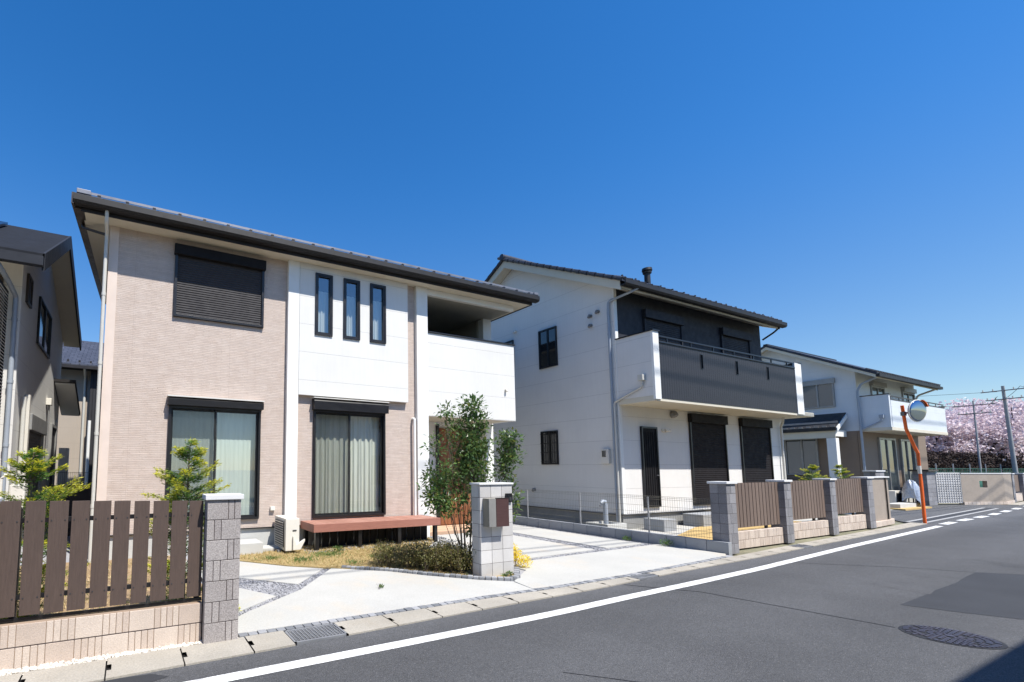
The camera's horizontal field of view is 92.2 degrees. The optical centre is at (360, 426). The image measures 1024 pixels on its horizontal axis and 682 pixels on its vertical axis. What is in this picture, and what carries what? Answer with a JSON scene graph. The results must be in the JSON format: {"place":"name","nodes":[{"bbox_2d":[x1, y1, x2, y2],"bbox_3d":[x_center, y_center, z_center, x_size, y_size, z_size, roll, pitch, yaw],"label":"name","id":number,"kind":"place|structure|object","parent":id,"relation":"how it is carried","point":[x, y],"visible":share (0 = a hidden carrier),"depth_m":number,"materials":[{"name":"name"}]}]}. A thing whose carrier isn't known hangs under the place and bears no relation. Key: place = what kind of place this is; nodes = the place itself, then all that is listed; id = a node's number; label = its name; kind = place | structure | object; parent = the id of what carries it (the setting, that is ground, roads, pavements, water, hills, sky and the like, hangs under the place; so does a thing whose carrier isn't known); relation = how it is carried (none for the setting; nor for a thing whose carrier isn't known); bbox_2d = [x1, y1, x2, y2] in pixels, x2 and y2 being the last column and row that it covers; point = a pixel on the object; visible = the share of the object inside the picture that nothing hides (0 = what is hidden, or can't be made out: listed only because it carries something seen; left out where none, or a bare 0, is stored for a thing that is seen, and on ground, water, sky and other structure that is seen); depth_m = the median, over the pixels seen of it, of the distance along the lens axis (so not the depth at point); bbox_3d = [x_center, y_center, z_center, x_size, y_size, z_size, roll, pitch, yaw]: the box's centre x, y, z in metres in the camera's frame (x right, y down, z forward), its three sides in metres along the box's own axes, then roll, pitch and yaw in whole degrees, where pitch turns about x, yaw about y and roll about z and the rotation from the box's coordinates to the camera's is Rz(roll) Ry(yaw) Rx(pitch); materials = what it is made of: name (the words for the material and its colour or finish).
{"place":"outdoors","nodes":[
{"label":"outdoors","id":0,"kind":"place"},
{"bbox_2d":[54,341,103,484],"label":"house","id":1,"kind":"structure","parent":0,"point":[75,435],"depth_m":19.22,"materials":[{"name":"beige paint"}]},
{"bbox_2d":[57,448,68,484],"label":"window","id":2,"kind":"structure","parent":1,"relation":"in","point":[64,452],"depth_m":14.50,"materials":[{"name":"grey glass"}]},
{"bbox_2d":[1,556,201,623],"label":"front yard","id":3,"kind":"structure","parent":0,"point":[109,583],"depth_m":6.31,"materials":[{"name":"beige plant"}]},
{"bbox_2d":[0,474,27,499],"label":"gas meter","id":4,"kind":"object","parent":3,"relation":"on","point":[19,492],"visible":0.45,"depth_m":7.62,"materials":[{"name":"white metal"}]},
{"bbox_2d":[0,446,90,622],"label":"golden conifer","id":5,"kind":"object","parent":3,"relation":"on","point":[35,467],"visible":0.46,"depth_m":4.64,"materials":[{"name":"green plant"}]},
{"bbox_2d":[0,597,201,669],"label":"block wall","id":6,"kind":"structure","parent":3,"relation":"on","point":[40,639],"depth_m":4.18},
{"bbox_2d":[0,500,203,617],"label":"slat fence","id":7,"kind":"object","parent":6,"relation":"on","point":[31,594],"visible":1,"depth_m":4.25,"materials":[{"name":"brown wood"}]},
{"bbox_2d":[141,437,231,602],"bbox_3d":[-1.960,1.125,5.269,1.000,2.051,0.955,3,-6,-26],"label":"golden conifer","id":8,"kind":"object","parent":3,"relation":"on","point":[180,486],"visible":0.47,"depth_m":5.28,"materials":[{"name":"green plant"}]},
{"bbox_2d":[20,524,731,638],"bbox_3d":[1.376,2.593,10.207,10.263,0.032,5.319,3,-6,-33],"label":"gravel","id":9,"kind":"structure","parent":0,"point":[290,588],"depth_m":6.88,"materials":[{"name":"grey gravel"}]},
{"bbox_2d":[48,485,96,535],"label":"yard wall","id":10,"kind":"structure","parent":9,"relation":"on","point":[84,494],"depth_m":11.77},
{"bbox_2d":[186,561,322,584],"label":"driveway slab","id":11,"kind":"structure","parent":9,"relation":"on","point":[273,573],"depth_m":7.50,"materials":[{"name":"concrete"}]},
{"bbox_2d":[239,588,275,611],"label":"driveway slab","id":12,"kind":"structure","parent":9,"relation":"on","point":[248,599],"depth_m":6.00,"materials":[{"name":"concrete"}]},
{"bbox_2d":[239,536,513,580],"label":"dry lawn","id":13,"kind":"structure","parent":9,"relation":"on","point":[356,554],"depth_m":8.71,"materials":[{"name":"beige plant"}]},
{"bbox_2d":[240,539,282,554],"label":"step block","id":14,"kind":"structure","parent":13,"relation":"on","point":[249,546],"depth_m":9.11,"materials":[{"name":"grey concrete"}]},
{"bbox_2d":[274,515,304,552],"bbox_3d":[-1.475,2.167,9.495,0.470,0.670,0.820,3,-6,-26],"label":"air conditioner unit","id":15,"kind":"object","parent":13,"relation":"on","point":[286,533],"visible":0.99,"depth_m":9.20,"materials":[{"name":"white metal"}]},
{"bbox_2d":[254,545,397,564],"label":"green lawn patches","id":16,"kind":"object","parent":13,"relation":"on","point":[317,555],"visible":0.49,"depth_m":8.67,"materials":[{"name":"green plant"}]},
{"bbox_2d":[300,515,440,550],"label":"wooden deck","id":17,"kind":"structure","parent":13,"relation":"on","point":[361,527],"depth_m":10.15,"materials":[{"name":"brown wood"}]},
{"bbox_2d":[301,536,454,553],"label":"loose stones","id":18,"kind":"object","parent":13,"relation":"on","point":[379,546],"visible":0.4,"depth_m":10.14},
{"bbox_2d":[371,537,475,573],"bbox_3d":[1.070,2.108,7.782,1.779,0.562,1.187,0,-5,-4],"label":"azalea shrub","id":19,"kind":"object","parent":13,"relation":"on","point":[448,556],"visible":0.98,"depth_m":7.64,"materials":[{"name":"green plant"}]},
{"bbox_2d":[417,391,526,570],"bbox_3d":[1.917,0.876,7.882,2.238,2.995,0.958,3,-6,-26],"label":"ash tree","id":20,"kind":"object","parent":13,"relation":"on","point":[471,453],"visible":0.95,"depth_m":7.85,"materials":[{"name":"green plant"}]},
{"bbox_2d":[469,482,513,576],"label":"letterbox pillar","id":21,"kind":"structure","parent":13,"relation":"on","point":[492,547],"depth_m":7.31,"materials":[{"name":"tile"}]},
{"bbox_2d":[483,497,508,526],"bbox_3d":[2.106,1.322,7.269,0.397,0.439,0.148,3,-6,-26],"label":"letterbox","id":22,"kind":"object","parent":21,"relation":"attached to","point":[495,512],"visible":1,"depth_m":7.20,"materials":[{"name":"grey metal"}]},
{"bbox_2d":[496,498,508,526],"bbox_3d":[2.194,1.325,7.243,0.251,0.426,0.017,3,-6,-26],"label":"brown door","id":23,"kind":"structure","parent":22,"relation":"in","point":[502,504],"depth_m":7.23,"materials":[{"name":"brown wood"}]},
{"bbox_2d":[238,568,530,633],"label":"driveway slab","id":24,"kind":"structure","parent":9,"relation":"on","point":[332,593],"depth_m":6.16,"materials":[{"name":"concrete"}]},
{"bbox_2d":[341,565,519,580],"bbox_3d":[1.154,2.333,7.442,2.955,0.084,0.853,0,-5,2],"label":"planter edging","id":25,"kind":"object","parent":9,"relation":"on","point":[515,576],"visible":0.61,"depth_m":7.31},
{"bbox_2d":[238,556,726,637],"bbox_3d":[2.910,2.293,6.762,9.243,0.048,0.215,3,-6,-28],"label":"cobble edging","id":26,"kind":"object","parent":9,"relation":"on","point":[298,626],"visible":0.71,"depth_m":5.81,"materials":[{"name":"grey stone"}]},
{"bbox_2d":[0,0,1023,410],"label":"sky","id":27,"kind":"structure","parent":0,"point":[848,174],"materials":[{"name":"blue"}]},
{"bbox_2d":[106,501,1023,662],"bbox_3d":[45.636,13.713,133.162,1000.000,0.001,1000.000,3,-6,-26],"label":"ground","id":28,"kind":"structure","parent":0,"point":[760,548],"depth_m":11.50,"materials":[{"name":"grey concrete"}]},
{"bbox_2d":[0,221,81,540],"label":"house","id":29,"kind":"structure","parent":28,"relation":"on","point":[40,327],"depth_m":10.31,"materials":[{"name":"grey paint"}]},
{"bbox_2d":[25,273,33,308],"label":"window","id":30,"kind":"structure","parent":29,"relation":"in","point":[30,282],"depth_m":9.64,"materials":[{"name":"black glass"}]},
{"bbox_2d":[36,296,51,358],"bbox_3d":[-7.713,-2.371,11.488,0.049,1.100,1.736,3,-6,-26],"label":"window","id":31,"kind":"structure","parent":29,"relation":"in","point":[44,322],"depth_m":11.43,"materials":[{"name":"grey glass"}]},
{"bbox_2d":[46,424,56,514],"bbox_3d":[-8.781,1.207,13.347,0.059,2.500,1.000,3,-6,-26],"label":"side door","id":32,"kind":"structure","parent":29,"relation":"in","point":[53,428],"depth_m":13.38,"materials":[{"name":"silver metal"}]},
{"bbox_2d":[71,188,539,562],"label":"house","id":33,"kind":"structure","parent":28,"relation":"on","point":[276,375],"depth_m":10.13,"materials":[{"name":"beige"}]},
{"bbox_2d":[165,396,263,521],"bbox_3d":[-2.930,0.671,9.477,1.860,2.420,0.376,3,-6,-26],"label":"window","id":34,"kind":"structure","parent":33,"relation":"in","point":[230,429],"depth_m":9.70,"materials":[{"name":"clear glass"}]},
{"bbox_2d":[315,272,332,336],"bbox_3d":[-0.860,-2.748,10.746,0.520,1.455,0.218,3,-6,-26],"label":"window","id":35,"kind":"structure","parent":33,"relation":"in","point":[323,300],"depth_m":10.76,"materials":[{"name":"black glass"}]},
{"bbox_2d":[312,398,388,517],"bbox_3d":[-0.254,0.731,10.817,1.875,2.630,0.419,3,-6,-26],"label":"window","id":36,"kind":"structure","parent":33,"relation":"in","point":[345,470],"depth_m":10.91,"materials":[{"name":"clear glass"}]},
{"bbox_2d":[343,278,359,340],"bbox_3d":[-0.235,-2.719,11.052,0.522,1.455,0.218,3,-6,-26],"label":"window","id":37,"kind":"structure","parent":33,"relation":"in","point":[351,305],"depth_m":11.06,"materials":[{"name":"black glass"}]},
{"bbox_2d":[370,283,385,343],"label":"window","id":38,"kind":"structure","parent":33,"relation":"in","point":[377,310],"depth_m":11.37,"materials":[{"name":"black glass"}]},
{"bbox_2d":[436,425,470,525],"bbox_3d":[2.683,1.377,13.380,1.160,2.790,0.124,3,-6,-26],"label":"front door","id":39,"kind":"structure","parent":33,"relation":"in","point":[448,521],"depth_m":13.31,"materials":[{"name":"brown wood"}]},
{"bbox_2d":[429,533,593,559],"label":"driveway slab","id":40,"kind":"structure","parent":28,"relation":"on","point":[533,548],"depth_m":10.06,"materials":[{"name":"concrete"}]},
{"bbox_2d":[430,524,469,535],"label":"porch floor","id":41,"kind":"structure","parent":40,"relation":"on","point":[441,529],"depth_m":12.24,"materials":[{"name":"ceramic"}]},
{"bbox_2d":[0,502,1023,681],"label":"gutter","id":42,"kind":"object","parent":28,"relation":"on","point":[138,664],"visible":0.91,"depth_m":4.61,"materials":[{"name":"concrete"}]},
{"bbox_2d":[201,493,243,643],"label":"gate pillar","id":43,"kind":"structure","parent":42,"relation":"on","point":[221,568],"depth_m":4.60,"materials":[{"name":"stone"}]},
{"bbox_2d":[284,623,347,644],"bbox_3d":[-0.453,2.109,4.782,0.560,0.028,0.365,3,-6,-26],"label":"drain grate","id":44,"kind":"object","parent":42,"relation":"in","point":[313,630],"visible":0.98,"depth_m":4.76,"materials":[{"name":"metal"}]},
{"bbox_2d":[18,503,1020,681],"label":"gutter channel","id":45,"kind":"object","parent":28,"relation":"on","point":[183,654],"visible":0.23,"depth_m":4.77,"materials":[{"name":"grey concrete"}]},
{"bbox_2d":[513,524,641,548],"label":"driveway slab","id":46,"kind":"structure","parent":28,"relation":"on","point":[601,542],"depth_m":11.39,"materials":[{"name":"concrete"}]},
{"bbox_2d":[514,544,725,588],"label":"driveway slab","id":47,"kind":"structure","parent":28,"relation":"on","point":[553,571],"depth_m":8.27,"materials":[{"name":"concrete"}]},
{"bbox_2d":[513,542,532,566],"bbox_3d":[2.668,2.179,7.967,0.472,0.462,0.337,1,-5,-12],"label":"yellow shrub","id":48,"kind":"object","parent":47,"relation":"on","point":[521,561],"visible":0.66,"depth_m":7.89,"materials":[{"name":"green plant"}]},
{"bbox_2d":[512,515,731,555],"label":"kerb wall","id":49,"kind":"structure","parent":28,"relation":"on","point":[679,541],"depth_m":11.05,"materials":[{"name":"grey concrete"}]},
{"bbox_2d":[512,489,712,538],"bbox_3d":[5.624,2.187,12.727,0.047,0.853,7.060,3,-6,-26],"label":"fence","id":50,"kind":"object","parent":49,"relation":"on","point":[648,505],"visible":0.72,"depth_m":11.33,"materials":[{"name":"metal"}]},
{"bbox_2d":[707,481,739,553],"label":"fence pillar","id":51,"kind":"structure","parent":28,"relation":"on","point":[723,511],"depth_m":9.44,"materials":[{"name":"stone"}]},
{"bbox_2d":[765,480,794,542],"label":"fence pillar","id":52,"kind":"structure","parent":28,"relation":"on","point":[785,506],"depth_m":10.80,"materials":[{"name":"stone"}]},
{"bbox_2d":[794,520,828,538],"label":"block wall","id":53,"kind":"structure","parent":28,"relation":"on","point":[806,529],"depth_m":11.69,"materials":[{"name":"beige brick"}]},
{"bbox_2d":[790,480,825,520],"bbox_3d":[10.974,1.872,11.714,2.420,1.040,0.100,3,-6,-26],"label":"slat fence","id":54,"kind":"object","parent":53,"relation":"on","point":[807,497],"visible":0.77,"depth_m":11.80,"materials":[{"name":"brown wood"}]},
{"bbox_2d":[812,478,838,534],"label":"fence pillar","id":55,"kind":"structure","parent":28,"relation":"on","point":[831,512],"depth_m":12.16,"materials":[{"name":"stone"}]},
{"bbox_2d":[761,344,947,501],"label":"house","id":56,"kind":"structure","parent":28,"relation":"on","point":[854,425],"depth_m":22.62,"materials":[{"name":"white paint"}]},
{"bbox_2d":[784,438,819,474],"bbox_3d":[22.062,1.518,23.458,0.069,1.800,1.280,3,-6,-26],"label":"window","id":57,"kind":"structure","parent":56,"relation":"in","point":[799,453],"depth_m":23.48,"materials":[{"name":"grey glass"}]},
{"bbox_2d":[802,378,835,408],"bbox_3d":[22.392,-1.583,23.017,0.119,1.380,1.350,3,-6,-26],"label":"window","id":58,"kind":"structure","parent":56,"relation":"in","point":[816,393],"depth_m":22.95,"materials":[{"name":"grey glass"}]},
{"bbox_2d":[869,381,886,394],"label":"window","id":59,"kind":"structure","parent":56,"relation":"in","point":[876,387],"depth_m":22.73,"materials":[{"name":"grey glass"}]},
{"bbox_2d":[877,437,900,490],"bbox_3d":[25.554,1.907,22.685,1.950,2.700,0.079,3,-6,-26],"label":"window","id":60,"kind":"structure","parent":56,"relation":"in","point":[887,450],"depth_m":22.76,"materials":[{"name":"grey glass"}]},
{"bbox_2d":[898,439,916,484],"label":"window","id":61,"kind":"structure","parent":56,"relation":"in","point":[907,453],"depth_m":23.75,"materials":[{"name":"glass"}]},
{"bbox_2d":[900,387,916,401],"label":"window","id":62,"kind":"structure","parent":56,"relation":"in","point":[909,393],"depth_m":24.45,"materials":[{"name":"grey glass"}]},
{"bbox_2d":[850,477,876,528],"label":"fence pillar","id":63,"kind":"structure","parent":28,"relation":"on","point":[868,497],"depth_m":13.52,"materials":[{"name":"stone"}]},
{"bbox_2d":[868,476,894,526],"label":"taupe wall","id":64,"kind":"structure","parent":28,"relation":"on","point":[881,501],"depth_m":14.28,"materials":[{"name":"stone"}]},
{"bbox_2d":[959,473,1014,504],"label":"garden wall","id":65,"kind":"structure","parent":28,"relation":"on","point":[996,489],"depth_m":22.72,"materials":[{"name":"concrete"}]},
{"bbox_2d":[931,473,962,502],"bbox_3d":[28.186,2.947,22.584,1.453,1.452,0.213,1,-5,-6],"label":"breeze block screen","id":66,"kind":"object","parent":65,"relation":"attached to","point":[948,488],"visible":0.87,"depth_m":22.50,"materials":[{"name":"concrete"}]},
{"bbox_2d":[123,505,1023,681],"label":"road","id":67,"kind":"structure","parent":0,"point":[692,634],"depth_m":4.83,"materials":[{"name":"grey asphalt"}]},
{"bbox_2d":[101,674,167,681],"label":"asphalt patch","id":68,"kind":"object","parent":67,"relation":"on","point":[147,678],"visible":1,"depth_m":3.76,"materials":[{"name":"grey asphalt"}]},
{"bbox_2d":[186,526,942,681],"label":"road edge line","id":69,"kind":"object","parent":67,"relation":"on","point":[313,660],"visible":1,"depth_m":4.98,"materials":[{"name":"paint"}]},
{"bbox_2d":[565,530,1021,681],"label":"asphalt joints","id":70,"kind":"object","parent":67,"relation":"on","point":[781,606],"visible":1,"depth_m":5.74,"materials":[{"name":"grey asphalt"}]},
{"bbox_2d":[898,625,1007,649],"bbox_3d":[5.961,2.121,4.744,0.690,0.022,0.690,3,-6,-26],"label":"manhole cover","id":71,"kind":"object","parent":67,"relation":"on","point":[952,637],"visible":1,"depth_m":4.71,"materials":[{"name":"metal"}]},
{"bbox_2d":[900,572,1023,618],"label":"asphalt patch","id":72,"kind":"object","parent":67,"relation":"on","point":[995,594],"visible":1,"depth_m":6.19,"materials":[{"name":"grey asphalt"}]},
{"bbox_2d":[484,254,813,528],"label":"house","id":73,"kind":"structure","parent":0,"point":[631,388],"depth_m":14.39,"materials":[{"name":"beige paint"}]},
{"bbox_2d":[538,326,557,368],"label":"window","id":74,"kind":"structure","parent":73,"relation":"in","point":[547,338],"depth_m":15.38,"materials":[{"name":"black glass"}]},
{"bbox_2d":[540,430,558,464],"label":"window","id":75,"kind":"structure","parent":73,"relation":"in","point":[549,452],"depth_m":15.14,"materials":[{"name":"black glass"}]},
{"bbox_2d":[640,426,661,507],"bbox_3d":[8.356,1.151,13.477,0.730,2.300,0.091,3,-6,-26],"label":"kitchen door","id":76,"kind":"structure","parent":73,"relation":"in","point":[648,435],"depth_m":13.49,"materials":[{"name":"metal"}]},
{"bbox_2d":[627,518,816,535],"bbox_3d":[9.136,3.326,18.476,11.100,0.001,14.500,3,-6,-26],"label":"house plot","id":77,"kind":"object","parent":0,"point":[679,530],"depth_m":12.86,"materials":[{"name":"concrete"}]},
{"bbox_2d":[586,521,626,528],"bbox_3d":[6.490,2.652,12.392,0.770,0.230,0.650,3,-6,-26],"label":"wash basin","id":78,"kind":"object","parent":77,"relation":"on","point":[619,524],"visible":0.42,"depth_m":12.21,"materials":[{"name":"grey concrete"}]},
{"bbox_2d":[643,517,676,531],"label":"step block","id":79,"kind":"structure","parent":77,"relation":"on","point":[661,523],"depth_m":12.57,"materials":[{"name":"grey concrete"}]},
{"bbox_2d":[677,521,800,539],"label":"straw lawn","id":80,"kind":"structure","parent":77,"relation":"on","point":[691,532],"depth_m":12.32,"materials":[{"name":"yellow plant"}]},
{"bbox_2d":[683,511,711,526],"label":"step block","id":81,"kind":"structure","parent":80,"relation":"on","point":[696,515],"depth_m":13.55,"materials":[{"name":"grey concrete"}]},
{"bbox_2d":[738,527,783,548],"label":"block wall","id":82,"kind":"structure","parent":77,"relation":"on","point":[759,537],"depth_m":10.31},
{"bbox_2d":[735,482,779,527],"bbox_3d":[8.563,1.762,10.344,2.440,1.045,0.100,3,-6,-26],"label":"slat fence","id":83,"kind":"object","parent":82,"relation":"on","point":[757,504],"visible":0.67,"depth_m":10.41,"materials":[{"name":"brown wood"}]},
{"bbox_2d":[796,464,826,480],"bbox_3d":[16.133,2.279,16.724,0.964,1.862,1.044,-2,-6,26],"label":"golden conifer","id":84,"kind":"object","parent":77,"relation":"on","point":[811,474],"visible":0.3,"depth_m":16.74,"materials":[{"name":"green plant"}]},
{"bbox_2d":[838,514,866,531],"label":"block wall","id":85,"kind":"structure","parent":77,"relation":"on","point":[851,522],"depth_m":13.07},
{"bbox_2d":[835,478,863,514],"bbox_3d":[13.394,1.977,13.067,2.440,1.040,0.100,3,-6,-26],"label":"slat fence","id":86,"kind":"object","parent":85,"relation":"on","point":[849,495],"visible":0.66,"depth_m":13.17,"materials":[{"name":"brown wood"}]},
{"bbox_2d":[891,505,1017,523],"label":"side street","id":87,"kind":"structure","parent":0,"point":[909,515],"depth_m":18.89,"materials":[{"name":"grey asphalt"}]},
{"bbox_2d":[862,470,884,476],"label":"fence pillar","id":88,"kind":"structure","parent":87,"relation":"on","point":[867,473],"depth_m":17.37,"materials":[{"name":"stone"}]},
{"bbox_2d":[902,480,920,502],"bbox_3d":[24.902,3.015,21.180,1.682,1.240,0.600,4,-6,-36],"label":"covered bicycle","id":89,"kind":"object","parent":87,"relation":"on","point":[910,488],"visible":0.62,"depth_m":20.79,"materials":[{"name":"silver metal"}]},
{"bbox_2d":[900,400,928,522],"bbox_3d":[17.390,1.093,14.572,0.922,3.846,0.489,3,-6,-26],"label":"traffic mirror","id":90,"kind":"object","parent":87,"relation":"on","point":[916,411],"visible":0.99,"depth_m":14.69,"materials":[{"name":"orange paint"}]},
{"bbox_2d":[908,470,937,505],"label":"corner pillar","id":91,"kind":"structure","parent":87,"relation":"on","point":[930,490],"depth_m":22.15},
{"bbox_2d":[911,508,994,522],"bbox_3d":[22.681,3.316,17.782,11.434,0.001,0.260,3,-6,-29],"label":"drain strip","id":92,"kind":"object","parent":87,"relation":"on","point":[950,515],"visible":1,"depth_m":17.22,"materials":[{"name":"concrete"}]},
{"label":"forecourt","id":93,"kind":"structure","parent":0,"visible":0},
{"bbox_2d":[826,464,852,478],"bbox_3d":[18.287,2.382,17.903,0.984,1.874,0.930,3,-6,-26],"label":"golden conifer","id":94,"kind":"object","parent":93,"relation":"on","point":[841,472],"visible":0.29,"depth_m":17.92,"materials":[{"name":"green plant"}]},
{"bbox_2d":[889,490,901,502],"bbox_3d":[24.377,3.264,21.434,0.850,0.670,0.365,3,-6,-26],"label":"air conditioner unit","id":95,"kind":"object","parent":93,"relation":"on","point":[895,496],"visible":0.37,"depth_m":21.22,"materials":[{"name":"white metal"}]},
{"bbox_2d":[890,502,920,507],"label":"step block","id":96,"kind":"structure","parent":93,"relation":"on","point":[904,504],"depth_m":20.24,"materials":[{"name":"beige concrete"}]},
{"label":"field","id":97,"kind":"structure","parent":0,"visible":0},
{"bbox_2d":[925,418,984,452],"bbox_3d":[49.886,1.959,43.150,8.961,7.344,9.469,3,-6,-26],"label":"cherry tree","id":98,"kind":"object","parent":97,"relation":"on","point":[953,428],"visible":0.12,"depth_m":39.61,"materials":[{"name":"pink plant"}]},
{"bbox_2d":[925,397,1023,464],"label":"cherry tree","id":99,"kind":"object","parent":97,"relation":"on","point":[995,436],"visible":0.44,"depth_m":39.16,"materials":[{"name":"pink plant"}]},
{"bbox_2d":[953,401,995,472],"bbox_3d":[47.909,1.500,36.453,0.260,7.053,2.297,1,-5,-9],"label":"utility pole","id":100,"kind":"object","parent":97,"relation":"on","point":[978,449],"visible":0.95,"depth_m":36.47,"materials":[{"name":"concrete"}]},
{"bbox_2d":[927,451,1023,472],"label":"hedge","id":101,"kind":"object","parent":97,"relation":"on","point":[963,461],"visible":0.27,"depth_m":36.93,"materials":[{"name":"green plant"}]},
{"bbox_2d":[928,463,1023,472],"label":"net fence","id":102,"kind":"object","parent":97,"relation":"on","point":[936,468],"visible":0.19,"depth_m":33.70,"materials":[{"name":"metal"}]},
{"bbox_2d":[938,402,1022,446],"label":"cherry tree","id":103,"kind":"object","parent":97,"relation":"on","point":[976,408],"visible":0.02,"depth_m":43.77,"materials":[{"name":"pink plant"}]},
{"bbox_2d":[948,397,1023,452],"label":"cherry tree","id":104,"kind":"object","parent":97,"relation":"on","point":[967,402],"visible":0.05,"depth_m":45.92,"materials":[{"name":"pink plant"}]},
{"bbox_2d":[981,386,1023,472],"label":"utility pole","id":105,"kind":"object","parent":97,"relation":"on","point":[1011,444],"visible":0.91,"depth_m":35.04,"materials":[{"name":"concrete"}]},
{"label":"pebble bed","id":106,"kind":"structure","parent":0,"visible":0},
{"bbox_2d":[0,640,202,675],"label":"pebbles","id":107,"kind":"object","parent":106,"relation":"on","point":[3,672],"visible":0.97,"depth_m":4.07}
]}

